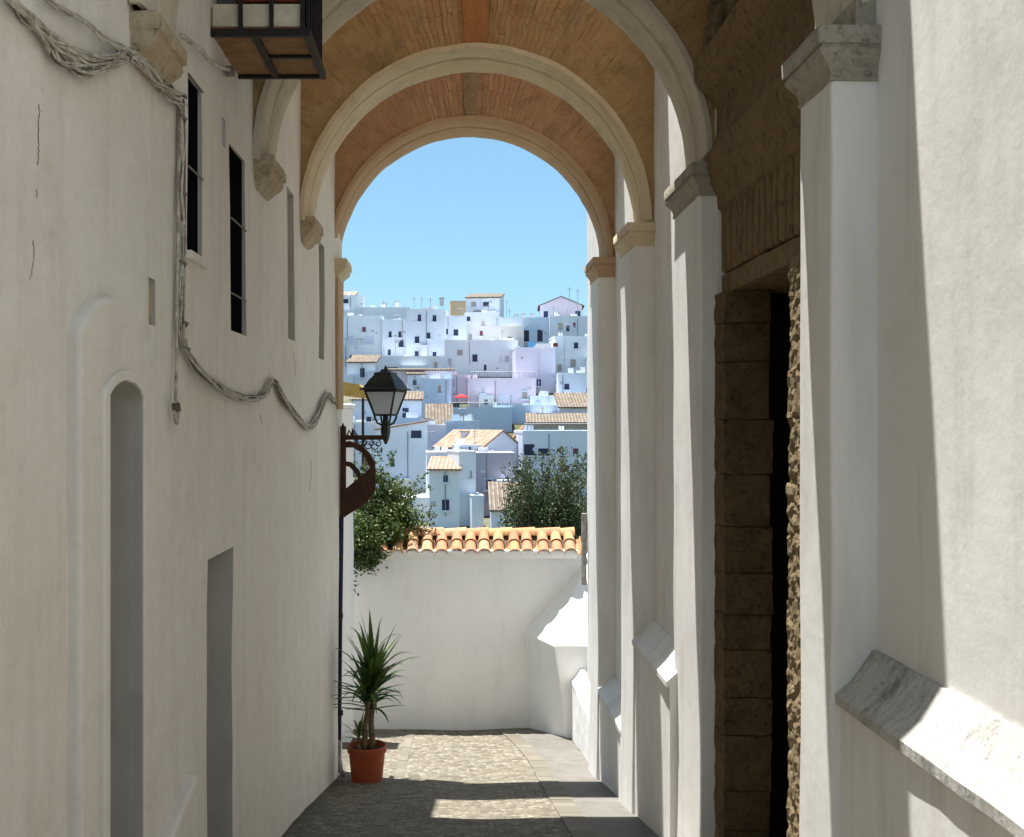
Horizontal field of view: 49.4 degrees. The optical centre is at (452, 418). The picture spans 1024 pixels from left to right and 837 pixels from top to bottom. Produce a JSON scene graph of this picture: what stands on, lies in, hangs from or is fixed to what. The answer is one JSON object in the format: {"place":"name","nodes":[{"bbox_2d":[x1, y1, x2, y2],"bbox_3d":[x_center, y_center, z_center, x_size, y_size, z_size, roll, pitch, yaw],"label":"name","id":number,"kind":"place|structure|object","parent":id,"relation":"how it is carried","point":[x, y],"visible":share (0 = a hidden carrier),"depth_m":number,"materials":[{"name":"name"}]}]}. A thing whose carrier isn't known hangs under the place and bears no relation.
{"place":"outdoors","nodes":[
{"label":"outdoors","id":0,"kind":"place"},
{"bbox_2d":[281,728,580,836],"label":"path","id":1,"kind":"structure","parent":0,"point":[470,783],"depth_m":10.50,"materials":[{"name":"grey stone"}]},
{"bbox_2d":[0,0,343,836],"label":"house","id":2,"kind":"structure","parent":1,"relation":"on","point":[168,622],"depth_m":4.92,"materials":[{"name":"paint"}]},
{"bbox_2d":[5,0,336,430],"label":"cable bundle","id":3,"kind":"object","parent":2,"relation":"attached to","point":[52,41],"visible":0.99,"depth_m":4.62,"materials":[{"name":"grey"}]},
{"bbox_2d":[171,107,180,424],"bbox_3d":[-1.271,-0.733,5.154,0.041,1.524,0.182,0,0,-4],"label":"hanging cable","id":4,"kind":"object","parent":3,"relation":"hanging from","point":[176,407],"visible":0.98,"depth_m":5.18,"materials":[{"name":"grey plastic"}]},
{"bbox_2d":[187,73,203,253],"bbox_3d":[-1.323,-1.269,5.616,0.062,0.872,0.313,0,0,0],"label":"window","id":5,"kind":"structure","parent":2,"relation":"in","point":[192,174],"depth_m":5.65,"materials":[{"name":"black"}]},
{"bbox_2d":[179,33,234,76],"bbox_3d":[-1.270,-1.903,5.793,0.050,0.214,1.131,0,0,0],"label":"cable","id":6,"kind":"object","parent":2,"relation":"attached to","point":[229,71],"visible":1,"depth_m":5.78,"materials":[{"name":"grey plastic"}]},
{"bbox_2d":[229,146,246,333],"bbox_3d":[-1.313,-1.061,6.697,0.061,1.091,0.466,0,0,0],"label":"window","id":7,"kind":"structure","parent":2,"relation":"in","point":[235,164],"depth_m":6.72,"materials":[{"name":"black"}]},
{"bbox_2d":[210,0,325,79],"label":"balcony","id":8,"kind":"structure","parent":2,"relation":"attached to","point":[268,39],"depth_m":6.13,"materials":[{"name":"brown wood"}]},
{"bbox_2d":[338,516,346,776],"bbox_3d":[-1.199,2.456,11.937,0.171,2.798,0.084,0,0,31],"label":"downpipe","id":9,"kind":"object","parent":2,"relation":"attached to","point":[342,772],"visible":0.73,"depth_m":11.93,"materials":[{"name":"black metal"}]},
{"bbox_2d":[340,366,410,516],"bbox_3d":[-0.844,0.245,12.025,0.691,1.634,0.430,0,0,18],"label":"street lantern","id":10,"kind":"object","parent":2,"relation":"attached to","point":[385,389],"visible":1,"depth_m":11.95,"materials":[{"name":"metal"}]},
{"bbox_2d":[342,404,354,741],"bbox_3d":[-1.970,2.407,14.525,1.360,5.195,0.530,0,0,0],"label":"gatepost","id":11,"kind":"object","parent":1,"relation":"on","point":[348,422],"visible":0.13,"depth_m":14.30,"materials":[{"name":"white paint"}]},
{"bbox_2d":[331,609,413,782],"bbox_3d":[-0.844,2.889,11.591,1.021,1.764,1.089,0,0,-33],"label":"potted plant","id":12,"kind":"object","parent":1,"relation":"on","point":[366,756],"visible":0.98,"depth_m":11.51,"materials":[{"name":"green plant"}]},
{"bbox_2d":[353,527,580,729],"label":"garden wall","id":13,"kind":"structure","parent":1,"relation":"on","point":[460,609],"depth_m":15.52,"materials":[{"name":"white paint"}]},
{"bbox_2d":[334,72,615,778],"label":"arch","id":14,"kind":"structure","parent":1,"relation":"on","point":[564,139],"depth_m":11.65,"materials":[{"name":"white paint"}]},
{"bbox_2d":[300,0,654,813],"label":"arch","id":15,"kind":"structure","parent":1,"relation":"on","point":[590,64],"depth_m":9.40,"materials":[{"name":"paint"}]},
{"bbox_2d":[370,730,598,836],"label":"kerb stones","id":16,"kind":"object","parent":1,"relation":"on","point":[574,820],"visible":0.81,"depth_m":10.66,"materials":[{"name":"grey stone"}]},
{"bbox_2d":[252,0,718,836],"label":"arch","id":17,"kind":"structure","parent":1,"relation":"on","point":[666,36],"depth_m":7.32,"materials":[{"name":"brick"}]},
{"bbox_2d":[128,0,880,836],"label":"arch","id":18,"kind":"structure","parent":1,"relation":"on","point":[830,70],"depth_m":4.46,"materials":[{"name":"paint"}]},
{"bbox_2d":[525,553,587,737],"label":"buttress","id":19,"kind":"structure","parent":1,"relation":"on","point":[556,635],"depth_m":14.99,"materials":[{"name":"white paint"}]},
{"bbox_2d":[514,730,657,836],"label":"paving slabs","id":20,"kind":"structure","parent":1,"relation":"on","point":[604,810],"depth_m":10.88,"materials":[{"name":"stone"}]},
{"bbox_2d":[571,0,1023,836],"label":"church","id":21,"kind":"structure","parent":1,"relation":"on","point":[929,698],"depth_m":4.29,"materials":[{"name":"paint"}]},
{"bbox_2d":[342,137,587,316],"label":"sky","id":22,"kind":"structure","parent":0,"point":[453,219],"materials":[{"name":"blue"}]},
{"bbox_2d":[343,346,587,552],"bbox_3d":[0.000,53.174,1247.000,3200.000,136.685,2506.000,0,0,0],"label":"hillside","id":23,"kind":"structure","parent":0,"point":[346,399],"depth_m":149.05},
{"bbox_2d":[343,343,353,381],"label":"house","id":24,"kind":"structure","parent":23,"relation":"on","point":[348,350],"depth_m":165.97,"materials":[{"name":"white paint"}]},
{"bbox_2d":[343,292,364,314],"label":"house","id":25,"kind":"structure","parent":23,"relation":"on","point":[354,304],"depth_m":196.08,"materials":[{"name":"paint"}]},
{"bbox_2d":[343,382,366,517],"bbox_3d":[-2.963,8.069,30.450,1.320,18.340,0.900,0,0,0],"label":"house","id":26,"kind":"structure","parent":23,"relation":"on","point":[351,390],"depth_m":30.00,"materials":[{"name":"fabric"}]},
{"bbox_2d":[343,313,383,354],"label":"house","id":27,"kind":"structure","parent":23,"relation":"on","point":[362,335],"depth_m":178.01,"materials":[{"name":"paint"}]},
{"bbox_2d":[346,336,354,344],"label":"window","id":28,"kind":"structure","parent":27,"relation":"in","point":[350,340],"depth_m":177.92,"materials":[{"name":"white paint"}]},
{"bbox_2d":[366,336,374,344],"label":"window","id":29,"kind":"structure","parent":27,"relation":"in","point":[369,339],"depth_m":178.01,"materials":[{"name":"white paint"}]},
{"bbox_2d":[345,355,381,386],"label":"house","id":30,"kind":"structure","parent":23,"relation":"on","point":[361,369],"depth_m":163.02,"materials":[{"name":"paint"}]},
{"bbox_2d":[358,367,365,378],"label":"window","id":31,"kind":"structure","parent":30,"relation":"in","point":[362,370],"depth_m":162.95,"materials":[{"name":"glass"}]},
{"bbox_2d":[353,420,380,474],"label":"house","id":32,"kind":"structure","parent":23,"relation":"on","point":[369,427],"depth_m":129.94,"materials":[{"name":"white paint"}]},
{"bbox_2d":[362,300,409,318],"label":"house","id":33,"kind":"structure","parent":23,"relation":"on","point":[386,312],"depth_m":194.03,"materials":[{"name":"paint"}]},
{"bbox_2d":[350,391,423,425],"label":"house","id":34,"kind":"structure","parent":23,"relation":"on","point":[412,401],"depth_m":143.02,"materials":[{"name":"white paint"}]},
{"bbox_2d":[401,407,409,417],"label":"window","id":35,"kind":"structure","parent":34,"relation":"in","point":[407,409],"depth_m":143.04,"materials":[{"name":"white paint"}]},
{"bbox_2d":[382,314,405,355],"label":"house","id":36,"kind":"structure","parent":23,"relation":"on","point":[393,330],"depth_m":177.00,"materials":[{"name":"white paint"}]},
{"bbox_2d":[397,339,404,347],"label":"window","id":37,"kind":"structure","parent":36,"relation":"in","point":[400,344],"depth_m":176.97,"materials":[{"name":"blue glass"}]},
{"bbox_2d":[353,447,437,595],"bbox_3d":[-1.089,3.503,15.868,1.734,6.199,1.505,0,0,-34],"label":"olive tree","id":38,"kind":"object","parent":23,"relation":"on","point":[393,518],"visible":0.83,"depth_m":15.59,"materials":[{"name":"green plant"}]},
{"bbox_2d":[374,420,427,493],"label":"house","id":39,"kind":"structure","parent":23,"relation":"on","point":[409,441],"depth_m":122.01,"materials":[{"name":"white paint"}]},
{"bbox_2d":[387,457,396,468],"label":"window","id":40,"kind":"structure","parent":39,"relation":"in","point":[394,464],"depth_m":121.93,"materials":[{"name":"white paint"}]},
{"bbox_2d":[409,429,423,439],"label":"window","id":41,"kind":"structure","parent":39,"relation":"in","point":[415,434],"depth_m":122.02,"materials":[{"name":"white paint"}]},
{"bbox_2d":[380,339,444,370],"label":"house","id":42,"kind":"structure","parent":23,"relation":"on","point":[404,361],"depth_m":170.99,"materials":[{"name":"paint"}]},
{"bbox_2d":[401,412,423,423],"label":"house","id":43,"kind":"structure","parent":23,"relation":"on","point":[411,417],"depth_m":138.08,"materials":[{"name":"white paint"}]},
{"bbox_2d":[399,494,428,520],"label":"house","id":44,"kind":"structure","parent":23,"relation":"on","point":[420,499],"depth_m":112.05,"materials":[{"name":"paint"}]},
{"bbox_2d":[406,372,426,390],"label":"house","id":45,"kind":"structure","parent":23,"relation":"on","point":[414,381],"depth_m":155.48,"materials":[{"name":"paint"}]},
{"bbox_2d":[411,379,417,386],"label":"window","id":46,"kind":"structure","parent":45,"relation":"in","point":[414,381],"depth_m":155.43,"materials":[{"name":"grey glass"}]},
{"bbox_2d":[390,368,454,403],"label":"house","id":47,"kind":"structure","parent":23,"relation":"on","point":[401,374],"depth_m":157.98,"materials":[{"name":"white paint"}]},
{"bbox_2d":[406,297,449,355],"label":"house","id":48,"kind":"structure","parent":23,"relation":"on","point":[425,331],"depth_m":175.00,"materials":[{"name":"white paint"}]},
{"bbox_2d":[413,336,420,343],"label":"window","id":49,"kind":"structure","parent":48,"relation":"in","point":[416,338],"depth_m":175.08,"materials":[{"name":"white paint"}]},
{"bbox_2d":[416,314,421,322],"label":"window","id":50,"kind":"structure","parent":48,"relation":"in","point":[419,316],"depth_m":175.04,"materials":[{"name":"white paint"}]},
{"bbox_2d":[431,314,437,322],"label":"window","id":51,"kind":"structure","parent":48,"relation":"in","point":[434,316],"depth_m":174.87,"materials":[{"name":"white paint"}]},
{"bbox_2d":[423,418,446,450],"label":"house","id":52,"kind":"structure","parent":23,"relation":"on","point":[439,434],"depth_m":128.00,"materials":[{"name":"white paint"}]},
{"bbox_2d":[421,373,451,417],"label":"house","id":53,"kind":"structure","parent":23,"relation":"on","point":[436,389],"depth_m":152.02,"materials":[{"name":"white paint"}]},
{"bbox_2d":[436,384,442,393],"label":"window","id":54,"kind":"structure","parent":53,"relation":"in","point":[439,386],"depth_m":151.93,"materials":[{"name":"white paint"}]},
{"bbox_2d":[425,431,447,495],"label":"house","id":55,"kind":"structure","parent":23,"relation":"on","point":[436,452],"depth_m":114.50,"materials":[{"name":"paint"}]},
{"bbox_2d":[425,404,452,423],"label":"house","id":56,"kind":"structure","parent":23,"relation":"on","point":[440,413],"depth_m":141.97,"materials":[{"name":"brown tile"}]},
{"bbox_2d":[427,456,461,528],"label":"house","id":57,"kind":"structure","parent":23,"relation":"on","point":[444,480],"depth_m":109.00,"materials":[{"name":"paint"}]},
{"bbox_2d":[441,474,449,483],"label":"window","id":58,"kind":"structure","parent":57,"relation":"in","point":[443,475],"depth_m":108.95,"materials":[{"name":"white paint"}]},
{"bbox_2d":[440,498,450,511],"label":"window","id":59,"kind":"structure","parent":57,"relation":"in","point":[442,499],"depth_m":108.98,"materials":[{"name":"white paint"}]},
{"bbox_2d":[439,298,465,315],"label":"house","id":60,"kind":"structure","parent":23,"relation":"on","point":[454,306],"depth_m":200.01,"materials":[{"name":"paint"}]},
{"bbox_2d":[446,308,466,339],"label":"house","id":61,"kind":"structure","parent":23,"relation":"on","point":[456,327],"depth_m":177.00,"materials":[{"name":"white paint"}]},
{"bbox_2d":[452,329,459,336],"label":"window","id":62,"kind":"structure","parent":61,"relation":"in","point":[455,331],"depth_m":176.97,"materials":[{"name":"white paint"}]},
{"bbox_2d":[448,362,470,401],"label":"house","id":63,"kind":"structure","parent":23,"relation":"on","point":[460,384],"depth_m":159.01,"materials":[{"name":"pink paint"}]},
{"bbox_2d":[447,450,475,525],"bbox_3d":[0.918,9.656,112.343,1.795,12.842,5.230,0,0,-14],"label":"house","id":64,"kind":"structure","parent":23,"relation":"on","point":[465,460],"depth_m":110.00,"materials":[{"name":"paint"}]},
{"bbox_2d":[468,469,473,479],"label":"window","id":65,"kind":"structure","parent":64,"relation":"in","point":[470,470],"depth_m":110.04,"materials":[{"name":"white paint"}]},
{"bbox_2d":[445,408,479,434],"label":"house","id":66,"kind":"structure","parent":23,"relation":"on","point":[458,422],"depth_m":134.29,"materials":[{"name":"white paint"}]},
{"bbox_2d":[452,429,481,450],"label":"house","id":67,"kind":"structure","parent":23,"relation":"on","point":[460,444],"depth_m":119.54,"materials":[{"name":"paint"}]},
{"bbox_2d":[432,429,517,481],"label":"house","id":68,"kind":"structure","parent":23,"relation":"on","point":[498,440],"depth_m":121.97,"materials":[{"name":"paint"}]},
{"bbox_2d":[468,492,483,527],"bbox_3d":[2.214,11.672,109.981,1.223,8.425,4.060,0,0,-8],"label":"house","id":69,"kind":"structure","parent":23,"relation":"on","point":[476,510],"depth_m":108.02,"materials":[{"name":"paint"}]},
{"bbox_2d":[448,400,511,431],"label":"house","id":70,"kind":"structure","parent":23,"relation":"on","point":[495,417],"depth_m":146.98,"materials":[{"name":"blue paint"}]},
{"bbox_2d":[454,395,468,406],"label":"parasol","id":71,"kind":"object","parent":70,"relation":"on","point":[461,396],"visible":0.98,"depth_m":150.42,"materials":[{"name":"red fabric"}]},
{"bbox_2d":[444,329,517,376],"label":"house","id":72,"kind":"structure","parent":23,"relation":"on","point":[464,356],"depth_m":170.00,"materials":[{"name":"paint"}]},
{"bbox_2d":[456,349,463,355],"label":"window","id":73,"kind":"structure","parent":72,"relation":"in","point":[459,351],"depth_m":169.94,"materials":[{"name":"white paint"}]},
{"bbox_2d":[471,354,478,362],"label":"window","id":74,"kind":"structure","parent":72,"relation":"in","point":[474,356],"depth_m":169.98,"materials":[{"name":"glass"}]},
{"bbox_2d":[464,305,498,325],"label":"house","id":75,"kind":"structure","parent":23,"relation":"on","point":[484,318],"depth_m":183.99,"materials":[{"name":"white paint"}]},
{"bbox_2d":[465,293,504,316],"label":"house","id":76,"kind":"structure","parent":23,"relation":"on","point":[477,302],"depth_m":192.10,"materials":[{"name":"paint"}]},
{"bbox_2d":[470,301,476,307],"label":"window","id":77,"kind":"structure","parent":76,"relation":"in","point":[473,304],"depth_m":192.19,"materials":[{"name":"white paint"}]},
{"bbox_2d":[482,301,489,307],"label":"window","id":78,"kind":"structure","parent":76,"relation":"in","point":[484,303],"depth_m":191.91,"materials":[{"name":"white paint"}]},
{"bbox_2d":[476,448,514,515],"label":"house","id":79,"kind":"structure","parent":23,"relation":"on","point":[489,463],"depth_m":113.97,"materials":[{"name":"paint"}]},
{"bbox_2d":[483,478,492,491],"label":"window","id":80,"kind":"structure","parent":79,"relation":"in","point":[488,479],"depth_m":113.90,"materials":[{"name":"white paint"}]},
{"bbox_2d":[467,319,523,346],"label":"house","id":81,"kind":"structure","parent":23,"relation":"on","point":[511,330],"depth_m":179.00,"materials":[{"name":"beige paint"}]},
{"bbox_2d":[468,371,535,406],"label":"house","id":82,"kind":"structure","parent":23,"relation":"on","point":[517,391],"depth_m":156.99,"materials":[{"name":"white paint"}]},
{"bbox_2d":[499,395,506,404],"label":"window","id":83,"kind":"structure","parent":82,"relation":"in","point":[502,397],"depth_m":156.98,"materials":[{"name":"white paint"}]},
{"bbox_2d":[508,394,513,404],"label":"window","id":84,"kind":"structure","parent":82,"relation":"in","point":[510,395],"depth_m":157.02,"materials":[{"name":"white paint"}]},
{"bbox_2d":[520,391,528,399],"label":"window","id":85,"kind":"structure","parent":82,"relation":"in","point":[524,394],"depth_m":157.09,"materials":[{"name":"white paint"}]},
{"bbox_2d":[488,481,521,527],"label":"house","id":86,"kind":"structure","parent":23,"relation":"on","point":[495,492],"depth_m":106.90,"materials":[{"name":"white paint"}]},
{"bbox_2d":[498,301,548,345],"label":"house","id":87,"kind":"structure","parent":23,"relation":"on","point":[536,329],"depth_m":182.94,"materials":[{"name":"white paint"}]},
{"bbox_2d":[524,329,529,342],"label":"window","id":88,"kind":"structure","parent":87,"relation":"in","point":[526,331],"depth_m":182.95,"materials":[{"name":"white paint"}]},
{"bbox_2d":[536,329,543,342],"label":"window","id":89,"kind":"structure","parent":87,"relation":"in","point":[539,334],"depth_m":182.86,"materials":[{"name":"blue glass"}]},
{"bbox_2d":[499,395,557,423],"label":"house","id":90,"kind":"structure","parent":23,"relation":"on","point":[518,414],"depth_m":150.13,"materials":[{"name":"white paint"}]},
{"bbox_2d":[511,344,555,392],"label":"house","id":91,"kind":"structure","parent":23,"relation":"on","point":[539,362],"depth_m":163.02,"materials":[{"name":"purple paint"}]},
{"bbox_2d":[536,378,542,386],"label":"window","id":92,"kind":"structure","parent":91,"relation":"in","point":[540,379],"depth_m":162.99,"materials":[{"name":"white paint"}]},
{"bbox_2d":[489,443,587,550],"bbox_3d":[1.571,3.503,18.599,1.882,6.198,1.758,0,0,0],"label":"shrub","id":93,"kind":"object","parent":23,"relation":"on","point":[546,508],"visible":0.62,"depth_m":18.29,"materials":[{"name":"green plant"}]},
{"bbox_2d":[536,343,550,346],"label":"laundry","id":94,"kind":"object","parent":23,"relation":"on","point":[543,344],"visible":1,"depth_m":162.52,"materials":[{"name":"white fabric"}]},
{"bbox_2d":[530,379,557,404],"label":"house","id":95,"kind":"structure","parent":23,"relation":"on","point":[542,397],"depth_m":154.03,"materials":[{"name":"white paint"}]},
{"bbox_2d":[514,423,586,502],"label":"house","id":96,"kind":"structure","parent":23,"relation":"on","point":[530,440],"depth_m":118.97,"materials":[{"name":"white paint"}]},
{"bbox_2d":[522,443,536,456],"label":"window","id":97,"kind":"structure","parent":96,"relation":"in","point":[528,451],"depth_m":118.73,"materials":[{"name":"white paint"}]},
{"bbox_2d":[537,447,550,457],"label":"window","id":98,"kind":"structure","parent":96,"relation":"in","point":[544,450],"depth_m":118.84,"materials":[{"name":"white paint"}]},
{"bbox_2d":[571,447,580,455],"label":"window","id":99,"kind":"structure","parent":96,"relation":"in","point":[574,449],"depth_m":119.10,"materials":[{"name":"brown paint"}]},
{"bbox_2d":[525,413,586,429],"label":"house","id":100,"kind":"structure","parent":23,"relation":"on","point":[559,418],"depth_m":142.75,"materials":[{"name":"brown tile"}]},
{"bbox_2d":[537,287,583,316],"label":"house","id":101,"kind":"structure","parent":23,"relation":"on","point":[559,303],"depth_m":190.01,"materials":[{"name":"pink paint"}]},
{"bbox_2d":[548,323,586,378],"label":"house","id":102,"kind":"structure","parent":23,"relation":"on","point":[572,350],"depth_m":167.93,"materials":[{"name":"paint"}]},
{"bbox_2d":[556,364,562,372],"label":"window","id":103,"kind":"structure","parent":102,"relation":"in","point":[559,366],"depth_m":167.80,"materials":[{"name":"white paint"}]},
{"bbox_2d":[569,359,576,368],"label":"window","id":104,"kind":"structure","parent":102,"relation":"in","point":[573,362],"depth_m":167.96,"materials":[{"name":"white paint"}]},
{"bbox_2d":[573,342,579,349],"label":"window","id":105,"kind":"structure","parent":102,"relation":"in","point":[575,344],"depth_m":167.96,"materials":[{"name":"white paint"}]},
{"bbox_2d":[549,303,586,337],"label":"house","id":106,"kind":"structure","parent":23,"relation":"on","point":[576,325],"depth_m":181.97,"materials":[{"name":"white paint"}]},
{"bbox_2d":[557,322,564,330],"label":"window","id":107,"kind":"structure","parent":106,"relation":"in","point":[558,323],"depth_m":181.88,"materials":[{"name":"white paint"}]},
{"bbox_2d":[553,393,586,412],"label":"house","id":108,"kind":"structure","parent":23,"relation":"on","point":[570,402],"depth_m":149.45,"materials":[{"name":"tile"}]},
{"bbox_2d":[556,356,586,392],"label":"house","id":109,"kind":"structure","parent":23,"relation":"on","point":[570,381],"depth_m":156.04,"materials":[{"name":"white paint"}]},
{"bbox_2d":[563,383,570,390],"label":"window","id":110,"kind":"structure","parent":109,"relation":"in","point":[566,386],"depth_m":156.06,"materials":[{"name":"white paint"}]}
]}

